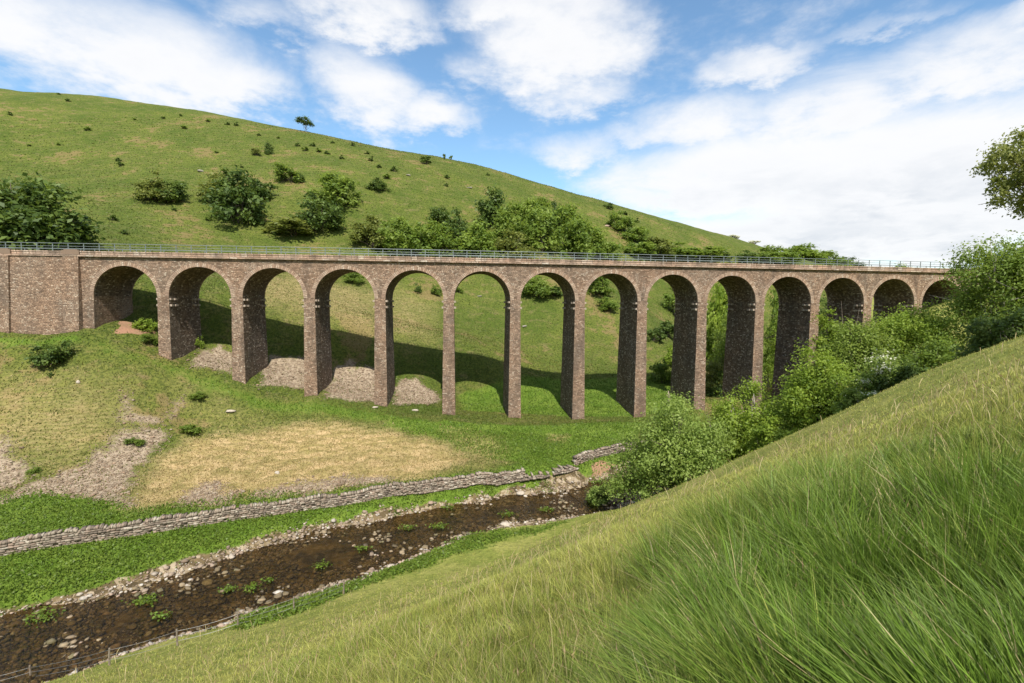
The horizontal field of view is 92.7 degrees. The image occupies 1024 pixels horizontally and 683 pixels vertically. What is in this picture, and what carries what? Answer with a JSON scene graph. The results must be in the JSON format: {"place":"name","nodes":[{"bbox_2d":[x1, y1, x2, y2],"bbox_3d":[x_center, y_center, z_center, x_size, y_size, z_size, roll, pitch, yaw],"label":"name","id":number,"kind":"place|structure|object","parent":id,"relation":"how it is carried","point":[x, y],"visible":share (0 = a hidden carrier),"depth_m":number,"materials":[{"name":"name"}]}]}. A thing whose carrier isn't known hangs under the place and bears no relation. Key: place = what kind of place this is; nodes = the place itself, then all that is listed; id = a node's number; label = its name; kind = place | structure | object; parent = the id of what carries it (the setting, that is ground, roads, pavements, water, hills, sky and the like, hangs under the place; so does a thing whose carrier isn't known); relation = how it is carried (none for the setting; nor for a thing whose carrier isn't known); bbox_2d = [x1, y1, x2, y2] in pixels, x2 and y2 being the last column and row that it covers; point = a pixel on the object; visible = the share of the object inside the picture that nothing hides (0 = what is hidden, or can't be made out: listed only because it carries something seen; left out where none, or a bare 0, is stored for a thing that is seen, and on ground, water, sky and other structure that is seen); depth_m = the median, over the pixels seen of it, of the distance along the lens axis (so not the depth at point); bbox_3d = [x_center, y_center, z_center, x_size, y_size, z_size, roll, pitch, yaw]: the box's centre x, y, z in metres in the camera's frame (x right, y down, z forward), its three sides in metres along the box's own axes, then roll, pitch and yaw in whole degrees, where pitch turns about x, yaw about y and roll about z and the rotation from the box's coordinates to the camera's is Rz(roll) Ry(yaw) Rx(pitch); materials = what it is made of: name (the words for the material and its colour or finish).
{"place":"outdoors","nodes":[
{"label":"outdoors","id":0,"kind":"place"},
{"bbox_2d":[0,382,771,682],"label":"stream water","id":1,"kind":"structure","parent":0,"point":[113,622],"depth_m":41.23,"materials":[{"name":"brown liquid"}]},
{"bbox_2d":[0,88,1023,682],"bbox_3d":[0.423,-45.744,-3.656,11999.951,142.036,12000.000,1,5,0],"label":"ground","id":2,"kind":"structure","parent":0,"point":[46,108],"depth_m":81.23,"materials":[{"name":"green plant"}]},
{"bbox_2d":[0,187,50,246],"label":"tree","id":3,"kind":"object","parent":2,"relation":"on","point":[2,193],"visible":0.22,"depth_m":88.52,"materials":[{"name":"green plant"}]},
{"bbox_2d":[0,170,65,246],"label":"tree","id":4,"kind":"object","parent":2,"relation":"on","point":[17,199],"visible":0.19,"depth_m":93.13,"materials":[{"name":"green plant"}]},
{"bbox_2d":[25,466,42,474],"bbox_3d":[-55.292,15.016,56.406,1.604,1.140,1.623,1,5,1],"label":"bush","id":5,"kind":"object","parent":2,"relation":"on","point":[36,469],"visible":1,"depth_m":56.28,"materials":[{"name":"green plant"}]},
{"bbox_2d":[24,339,76,368],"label":"bush","id":6,"kind":"object","parent":2,"relation":"on","point":[53,355],"visible":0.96,"depth_m":69.97,"materials":[{"name":"green plant"}]},
{"bbox_2d":[0,171,105,250],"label":"tree","id":7,"kind":"object","parent":2,"relation":"on","point":[45,225],"visible":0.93,"depth_m":90.20,"materials":[{"name":"green plant"}]},
{"bbox_2d":[122,437,146,445],"bbox_3d":[-49.652,13.410,64.222,2.668,1.538,2.554,-3,6,-41],"label":"bush","id":8,"kind":"object","parent":2,"relation":"on","point":[135,441],"visible":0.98,"depth_m":63.92,"materials":[{"name":"green plant"}]},
{"bbox_2d":[129,317,157,331],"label":"bush","id":9,"kind":"object","parent":2,"relation":"on","point":[148,323],"visible":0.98,"depth_m":82.63,"materials":[{"name":"green plant"}]},
{"bbox_2d":[126,168,171,202],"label":"tree","id":10,"kind":"object","parent":2,"relation":"on","point":[144,189],"visible":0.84,"depth_m":149.10,"materials":[{"name":"green plant"}]},
{"bbox_2d":[140,334,157,344],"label":"bush","id":11,"kind":"object","parent":2,"relation":"on","point":[144,338],"visible":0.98,"depth_m":79.25,"materials":[{"name":"green plant"}]},
{"bbox_2d":[147,179,191,202],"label":"bush","id":12,"kind":"object","parent":2,"relation":"on","point":[177,188],"visible":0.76,"depth_m":152.04,"materials":[{"name":"green plant"}]},
{"bbox_2d":[0,580,344,680],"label":"wire fence","id":13,"kind":"object","parent":2,"relation":"on","point":[108,650],"visible":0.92,"depth_m":30.95,"materials":[{"name":"grey metal"}]},
{"bbox_2d":[178,424,204,433],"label":"bush","id":14,"kind":"object","parent":2,"relation":"on","point":[187,428],"visible":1,"depth_m":69.47,"materials":[{"name":"green plant"}]},
{"bbox_2d":[187,391,205,398],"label":"bush","id":15,"kind":"object","parent":2,"relation":"on","point":[198,395],"visible":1,"depth_m":74.23,"materials":[{"name":"green plant"}]},
{"bbox_2d":[189,168,241,197],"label":"tree","id":16,"kind":"object","parent":2,"relation":"on","point":[212,175],"visible":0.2,"depth_m":155.68,"materials":[{"name":"green plant"}]},
{"bbox_2d":[0,342,440,509],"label":"scree stones","id":17,"kind":"object","parent":2,"relation":"on","point":[202,484],"visible":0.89,"depth_m":58.43,"materials":[{"name":"gravel"}]},
{"bbox_2d":[201,165,270,225],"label":"tree","id":18,"kind":"object","parent":2,"relation":"on","point":[230,200],"visible":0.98,"depth_m":146.92,"materials":[{"name":"green plant"}]},
{"bbox_2d":[245,178,278,198],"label":"bush","id":19,"kind":"object","parent":2,"relation":"on","point":[259,187],"visible":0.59,"depth_m":164.97,"materials":[{"name":"green plant"}]},
{"bbox_2d":[0,467,524,555],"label":"dry stone wall","id":20,"kind":"structure","parent":2,"relation":"on","point":[98,532],"depth_m":49.99,"materials":[{"name":"stone"}]},
{"bbox_2d":[264,141,274,154],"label":"tree","id":21,"kind":"object","parent":2,"relation":"on","point":[268,149],"visible":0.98,"depth_m":207.13,"materials":[{"name":"green plant"}]},
{"bbox_2d":[272,162,304,183],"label":"bush","id":22,"kind":"object","parent":2,"relation":"on","point":[282,172],"visible":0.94,"depth_m":180.84,"materials":[{"name":"green plant"}]},
{"bbox_2d":[261,216,316,236],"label":"bush","id":23,"kind":"object","parent":2,"relation":"on","point":[283,223],"visible":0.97,"depth_m":148.92,"materials":[{"name":"green plant"}]},
{"bbox_2d":[294,116,316,130],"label":"tree","id":24,"kind":"object","parent":2,"relation":"on","point":[302,120],"visible":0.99,"depth_m":255.19,"materials":[{"name":"green plant"}]},
{"bbox_2d":[0,427,630,630],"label":"bank plants","id":25,"kind":"object","parent":2,"relation":"on","point":[255,619],"visible":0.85,"depth_m":46.24,"materials":[{"name":"green plant"}]},
{"bbox_2d":[287,191,348,232],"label":"tree","id":26,"kind":"object","parent":2,"relation":"on","point":[330,211],"visible":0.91,"depth_m":155.82,"materials":[{"name":"green plant"}]},
{"bbox_2d":[0,461,666,682],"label":"bank shingle","id":27,"kind":"object","parent":2,"relation":"on","point":[170,574],"visible":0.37,"depth_m":45.52,"materials":[{"name":"gravel"}]},
{"bbox_2d":[305,169,361,207],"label":"tree","id":28,"kind":"object","parent":2,"relation":"on","point":[336,187],"visible":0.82,"depth_m":167.96,"materials":[{"name":"green plant"}]},
{"bbox_2d":[0,482,667,658],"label":"stream bed stones","id":29,"kind":"object","parent":2,"relation":"on","point":[182,584],"visible":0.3,"depth_m":43.35,"materials":[{"name":"stone"}]},
{"bbox_2d":[343,272,365,282],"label":"bush","id":30,"kind":"object","parent":2,"relation":"on","point":[354,276],"visible":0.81,"depth_m":135.06,"materials":[{"name":"green plant"}]},
{"bbox_2d":[347,211,396,249],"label":"tree","id":31,"kind":"object","parent":2,"relation":"on","point":[367,231],"visible":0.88,"depth_m":155.50,"materials":[{"name":"green plant"}]},
{"bbox_2d":[362,176,391,190],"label":"tree","id":32,"kind":"object","parent":2,"relation":"on","point":[374,184],"visible":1,"depth_m":189.04,"materials":[{"name":"green plant"}]},
{"bbox_2d":[375,214,415,255],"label":"tree","id":33,"kind":"object","parent":2,"relation":"on","point":[390,238],"visible":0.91,"depth_m":156.02,"materials":[{"name":"green plant"}]},
{"bbox_2d":[389,222,436,256],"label":"tree","id":34,"kind":"object","parent":2,"relation":"on","point":[417,240],"visible":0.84,"depth_m":155.94,"materials":[{"name":"green plant"}]},
{"bbox_2d":[410,218,453,250],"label":"tree","id":35,"kind":"object","parent":2,"relation":"on","point":[431,230],"visible":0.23,"depth_m":161.38,"materials":[{"name":"green plant"}]},
{"bbox_2d":[430,284,441,294],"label":"bush","id":36,"kind":"object","parent":2,"relation":"on","point":[435,290],"visible":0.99,"depth_m":142.02,"materials":[{"name":"green plant"}]},
{"bbox_2d":[425,206,452,223],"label":"tree","id":37,"kind":"object","parent":2,"relation":"on","point":[440,214],"visible":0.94,"depth_m":179.12,"materials":[{"name":"green plant"}]},
{"bbox_2d":[431,222,461,256],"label":"tree","id":38,"kind":"object","parent":2,"relation":"on","point":[440,230],"visible":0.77,"depth_m":159.48,"materials":[{"name":"green plant"}]},
{"bbox_2d":[440,207,470,249],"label":"tree","id":39,"kind":"object","parent":2,"relation":"on","point":[456,221],"visible":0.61,"depth_m":167.78,"materials":[{"name":"green plant"}]},
{"bbox_2d":[451,219,503,257],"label":"tree","id":40,"kind":"object","parent":2,"relation":"on","point":[472,240],"visible":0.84,"depth_m":162.12,"materials":[{"name":"green plant"}]},
{"bbox_2d":[473,183,507,227],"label":"tree","id":41,"kind":"object","parent":2,"relation":"on","point":[486,209],"visible":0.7,"depth_m":186.25,"materials":[{"name":"green plant"}]},
{"bbox_2d":[0,248,989,421],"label":"stone viaduct","id":42,"kind":"object","parent":2,"relation":"on","point":[46,292],"visible":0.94,"depth_m":84.40,"materials":[{"name":"red stone"}]},
{"bbox_2d":[0,247,972,267],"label":"steel railing","id":43,"kind":"object","parent":42,"relation":"on","point":[465,255],"visible":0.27,"depth_m":90.04,"materials":[{"name":"grey metal"}]},
{"bbox_2d":[4,242,982,267],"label":"steel railing","id":44,"kind":"object","parent":42,"relation":"on","point":[439,255],"visible":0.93,"depth_m":81.42,"materials":[{"name":"grey metal"}]},
{"bbox_2d":[488,204,528,245],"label":"tree","id":45,"kind":"object","parent":2,"relation":"on","point":[505,220],"visible":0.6,"depth_m":175.81,"materials":[{"name":"green plant"}]},
{"bbox_2d":[491,228,542,258],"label":"tree","id":46,"kind":"object","parent":2,"relation":"on","point":[506,245],"visible":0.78,"depth_m":165.08,"materials":[{"name":"green plant"}]},
{"bbox_2d":[508,196,545,231],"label":"tree","id":47,"kind":"object","parent":2,"relation":"on","point":[529,204],"visible":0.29,"depth_m":192.46,"materials":[{"name":"green plant"}]},
{"bbox_2d":[44,334,1023,682],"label":"meadow grass","id":48,"kind":"structure","parent":2,"relation":"on","point":[898,574],"depth_m":3.95,"materials":[{"name":"green plant"}]},
{"bbox_2d":[522,275,556,297],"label":"bush","id":49,"kind":"object","parent":2,"relation":"on","point":[531,286],"visible":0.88,"depth_m":147.78,"materials":[{"name":"green plant"}]},
{"bbox_2d":[521,207,565,251],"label":"tree","id":50,"kind":"object","parent":2,"relation":"on","point":[540,227],"visible":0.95,"depth_m":177.08,"materials":[{"name":"green plant"}]},
{"bbox_2d":[537,194,552,213],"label":"tree","id":51,"kind":"object","parent":2,"relation":"on","point":[542,202],"visible":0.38,"depth_m":215.59,"materials":[{"name":"green plant"}]},
{"bbox_2d":[518,464,578,481],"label":"dry stone wall","id":52,"kind":"structure","parent":2,"relation":"on","point":[562,470],"depth_m":63.45,"materials":[{"name":"stone"}]},
{"bbox_2d":[541,200,569,228],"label":"tree","id":53,"kind":"object","parent":2,"relation":"on","point":[553,204],"visible":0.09,"depth_m":202.43,"materials":[{"name":"green plant"}]},
{"bbox_2d":[550,285,562,295],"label":"bush","id":54,"kind":"object","parent":2,"relation":"on","point":[557,291],"visible":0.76,"depth_m":149.42,"materials":[{"name":"green plant"}]},
{"bbox_2d":[552,201,590,244],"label":"tree","id":55,"kind":"object","parent":2,"relation":"on","point":[560,212],"visible":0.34,"depth_m":195.14,"materials":[{"name":"green plant"}]},
{"bbox_2d":[554,216,597,259],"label":"tree","id":56,"kind":"object","parent":2,"relation":"on","point":[579,233],"visible":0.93,"depth_m":185.75,"materials":[{"name":"green plant"}]},
{"bbox_2d":[584,224,611,259],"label":"tree","id":57,"kind":"object","parent":2,"relation":"on","point":[599,238],"visible":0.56,"depth_m":196.11,"materials":[{"name":"green plant"}]},
{"bbox_2d":[585,483,612,505],"bbox_3d":[10.676,19.136,59.484,3.890,4.041,3.737,0,5,-8],"label":"bush","id":58,"kind":"object","parent":2,"relation":"on","point":[595,494],"visible":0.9,"depth_m":58.99,"materials":[{"name":"green plant"}]},
{"bbox_2d":[587,276,618,296],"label":"bush","id":59,"kind":"object","parent":2,"relation":"on","point":[600,284],"visible":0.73,"depth_m":153.93,"materials":[{"name":"green plant"}]},
{"bbox_2d":[594,296,618,312],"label":"bush","id":60,"kind":"object","parent":2,"relation":"on","point":[606,303],"visible":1,"depth_m":146.94,"materials":[{"name":"green plant"}]},
{"bbox_2d":[572,440,644,464],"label":"dry stone wall","id":61,"kind":"structure","parent":2,"relation":"on","point":[583,457],"depth_m":69.39,"materials":[{"name":"stone"}]},
{"bbox_2d":[597,241,623,260],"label":"bush","id":62,"kind":"object","parent":2,"relation":"on","point":[613,246],"visible":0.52,"depth_m":200.16,"materials":[{"name":"green plant"}]},
{"bbox_2d":[604,210,635,231],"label":"bush","id":63,"kind":"object","parent":2,"relation":"on","point":[617,221],"visible":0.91,"depth_m":233.09,"materials":[{"name":"green plant"}]},
{"bbox_2d":[618,226,649,242],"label":"bush","id":64,"kind":"object","parent":2,"relation":"on","point":[633,233],"visible":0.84,"depth_m":227.67,"materials":[{"name":"green plant"}]},
{"bbox_2d":[620,240,658,256],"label":"bush","id":65,"kind":"object","parent":2,"relation":"on","point":[640,247],"visible":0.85,"depth_m":215.85,"materials":[{"name":"green plant"}]},
{"bbox_2d":[647,326,667,341],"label":"bush","id":66,"kind":"object","parent":2,"relation":"on","point":[660,335],"visible":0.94,"depth_m":134.02,"materials":[{"name":"green plant"}]},
{"bbox_2d":[648,361,670,384],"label":"bush","id":67,"kind":"object","parent":2,"relation":"on","point":[660,369],"visible":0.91,"depth_m":107.89,"materials":[{"name":"green plant"}]},
{"bbox_2d":[643,235,675,258],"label":"bush","id":68,"kind":"object","parent":2,"relation":"on","point":[663,245],"visible":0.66,"depth_m":220.23,"materials":[{"name":"green plant"}]},
{"bbox_2d":[660,345,672,364],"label":"bush","id":69,"kind":"object","parent":2,"relation":"on","point":[667,357],"visible":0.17,"depth_m":123.12,"materials":[{"name":"green plant"}]},
{"bbox_2d":[660,319,673,338],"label":"bush","id":70,"kind":"object","parent":2,"relation":"on","point":[667,327],"visible":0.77,"depth_m":142.88,"materials":[{"name":"green plant"}]},
{"bbox_2d":[661,293,674,313],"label":"bush","id":71,"kind":"object","parent":2,"relation":"on","point":[669,299],"visible":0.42,"depth_m":184.23,"materials":[{"name":"green plant"}]},
{"bbox_2d":[591,390,751,504],"bbox_3d":[16.969,11.754,52.104,16.502,14.062,16.082,1,5,0],"label":"bush","id":72,"kind":"object","parent":2,"relation":"on","point":[669,452],"visible":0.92,"depth_m":49.77,"materials":[{"name":"green plant"}]},
{"bbox_2d":[659,242,691,256],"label":"bush","id":73,"kind":"object","parent":2,"relation":"on","point":[677,249],"visible":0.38,"depth_m":224.92,"materials":[{"name":"green plant"}]},
{"bbox_2d":[661,246,708,259],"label":"bush","id":74,"kind":"object","parent":2,"relation":"on","point":[695,252],"visible":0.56,"depth_m":226.06,"materials":[{"name":"green plant"}]},
{"bbox_2d":[693,246,730,259],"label":"bush","id":75,"kind":"object","parent":2,"relation":"on","point":[713,251],"visible":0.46,"depth_m":230.25,"materials":[{"name":"green plant"}]},
{"bbox_2d":[705,371,722,397],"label":"tree","id":76,"kind":"object","parent":2,"relation":"on","point":[711,393],"visible":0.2,"depth_m":106.00,"materials":[{"name":"green plant"}]},
{"bbox_2d":[705,354,723,397],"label":"tree","id":77,"kind":"object","parent":2,"relation":"on","point":[713,365],"visible":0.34,"depth_m":108.03,"materials":[{"name":"green plant"}]},
{"bbox_2d":[706,281,727,362],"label":"tree","id":78,"kind":"object","parent":2,"relation":"on","point":[718,307],"visible":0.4,"depth_m":148.65,"materials":[{"name":"green plant"}]},
{"bbox_2d":[707,310,727,380],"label":"tree","id":79,"kind":"object","parent":2,"relation":"on","point":[723,338],"visible":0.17,"depth_m":111.98,"materials":[{"name":"green plant"}]},
{"bbox_2d":[703,375,795,465],"bbox_3d":[27.138,9.903,56.076,11.319,12.631,11.678,1,5,0],"label":"tree","id":80,"kind":"object","parent":2,"relation":"on","point":[731,410],"visible":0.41,"depth_m":54.47,"materials":[{"name":"green plant"}]},
{"bbox_2d":[734,250,774,263],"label":"tree","id":81,"kind":"object","parent":2,"relation":"on","point":[751,254],"visible":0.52,"depth_m":239.08,"materials":[{"name":"green plant"}]},
{"bbox_2d":[749,251,784,263],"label":"tree","id":82,"kind":"object","parent":2,"relation":"on","point":[762,260],"visible":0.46,"depth_m":237.41,"materials":[{"name":"green plant"}]},
{"bbox_2d":[739,412,799,454],"bbox_3d":[27.120,10.052,49.749,5.988,5.623,6.473,1,5,0],"label":"bush","id":83,"kind":"object","parent":2,"relation":"on","point":[768,433],"visible":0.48,"depth_m":49.54,"materials":[{"name":"green plant"}]},
{"bbox_2d":[762,299,778,391],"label":"tree","id":84,"kind":"object","parent":2,"relation":"on","point":[770,366],"visible":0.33,"depth_m":129.04,"materials":[{"name":"green plant"}]},
{"bbox_2d":[762,286,778,385],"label":"tree","id":85,"kind":"object","parent":2,"relation":"on","point":[773,300],"visible":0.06,"depth_m":145.44,"materials":[{"name":"green plant"}]},
{"bbox_2d":[755,245,791,263],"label":"tree","id":86,"kind":"object","parent":2,"relation":"on","point":[769,249],"visible":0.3,"depth_m":240.40,"materials":[{"name":"green plant"}]},
{"bbox_2d":[767,249,809,264],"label":"tree","id":87,"kind":"object","parent":2,"relation":"on","point":[789,255],"visible":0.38,"depth_m":239.89,"materials":[{"name":"green plant"}]},
{"bbox_2d":[778,242,824,258],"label":"tree","id":88,"kind":"object","parent":2,"relation":"on","point":[805,250],"visible":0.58,"depth_m":299.72,"materials":[{"name":"green plant"}]},
{"bbox_2d":[752,337,863,432],"bbox_3d":[33.134,5.906,52.501,12.345,12.658,10.442,-1,5,-21],"label":"tree","id":89,"kind":"object","parent":2,"relation":"on","point":[806,400],"visible":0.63,"depth_m":51.22,"materials":[{"name":"green plant"}]},
{"bbox_2d":[805,249,834,262],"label":"tree","id":90,"kind":"object","parent":2,"relation":"on","point":[819,258],"visible":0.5,"depth_m":305.13,"materials":[{"name":"green plant"}]},
{"bbox_2d":[818,295,826,338],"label":"tree","id":91,"kind":"object","parent":2,"relation":"on","point":[821,311],"visible":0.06,"depth_m":117.59,"materials":[{"name":"green plant"}]},
{"bbox_2d":[805,306,846,372],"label":"tree","id":92,"kind":"object","parent":2,"relation":"on","point":[824,319],"visible":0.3,"depth_m":84.07,"materials":[{"name":"green plant"}]},
{"bbox_2d":[819,250,843,265],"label":"tree","id":93,"kind":"object","parent":2,"relation":"on","point":[831,254],"visible":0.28,"depth_m":321.43,"materials":[{"name":"green plant"}]},
{"bbox_2d":[829,386,876,413],"bbox_3d":[30.867,5.829,43.571,5.603,3.491,4.636,-2,5,-32],"label":"bush","id":94,"kind":"object","parent":2,"relation":"on","point":[853,397],"visible":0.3,"depth_m":43.69,"materials":[{"name":"green plant"}]},
{"bbox_2d":[809,303,908,388],"bbox_3d":[43.349,3.236,60.764,11.224,16.502,10.768,1,5,0],"label":"tree","id":95,"kind":"object","parent":2,"relation":"on","point":[863,338],"visible":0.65,"depth_m":59.32,"materials":[{"name":"green plant"}]},
{"bbox_2d":[835,344,909,413],"bbox_3d":[35.209,4.554,47.048,7.596,8.762,6.645,-2,5,-26],"label":"tree","id":96,"kind":"object","parent":2,"relation":"on","point":[882,363],"visible":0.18,"depth_m":46.13,"materials":[{"name":"white blossom"},{"name":"green leaves"},{"name":"bark"}]},
{"bbox_2d":[861,361,929,393],"bbox_3d":[36.400,4.601,45.587,7.318,5.692,6.612,-2,5,-33],"label":"bush","id":97,"kind":"object","parent":2,"relation":"on","point":[908,371],"visible":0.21,"depth_m":45.07,"materials":[{"name":"green plant"}]},
{"bbox_2d":[862,297,969,370],"bbox_3d":[49.081,1.734,61.582,14.427,14.804,14.539,1,5,0],"label":"tree","id":98,"kind":"object","parent":2,"relation":"on","point":[913,328],"visible":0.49,"depth_m":58.91,"materials":[{"name":"green plant"}]},
{"bbox_2d":[888,329,968,370],"bbox_3d":[44.890,3.408,51.033,10.303,9.318,9.876,3,5,32],"label":"tree","id":99,"kind":"object","parent":2,"relation":"on","point":[934,355],"visible":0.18,"depth_m":50.24,"materials":[{"name":"green plant"}]},
{"bbox_2d":[920,230,1023,337],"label":"tree","id":100,"kind":"object","parent":2,"relation":"on","point":[1006,272],"visible":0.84,"depth_m":53.22,"materials":[{"name":"green plant"}]},
{"bbox_2d":[949,303,1023,359],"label":"bush","id":101,"kind":"object","parent":2,"relation":"on","point":[987,332],"visible":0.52,"depth_m":37.93,"materials":[{"name":"green plant"}]},
{"bbox_2d":[967,125,1023,219],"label":"tree","id":102,"kind":"object","parent":2,"relation":"on","point":[1002,184],"visible":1,"depth_m":29.89,"materials":[{"name":"green plant"}]},
{"bbox_2d":[0,0,1023,268],"label":"sky","id":103,"kind":"structure","parent":0,"point":[849,128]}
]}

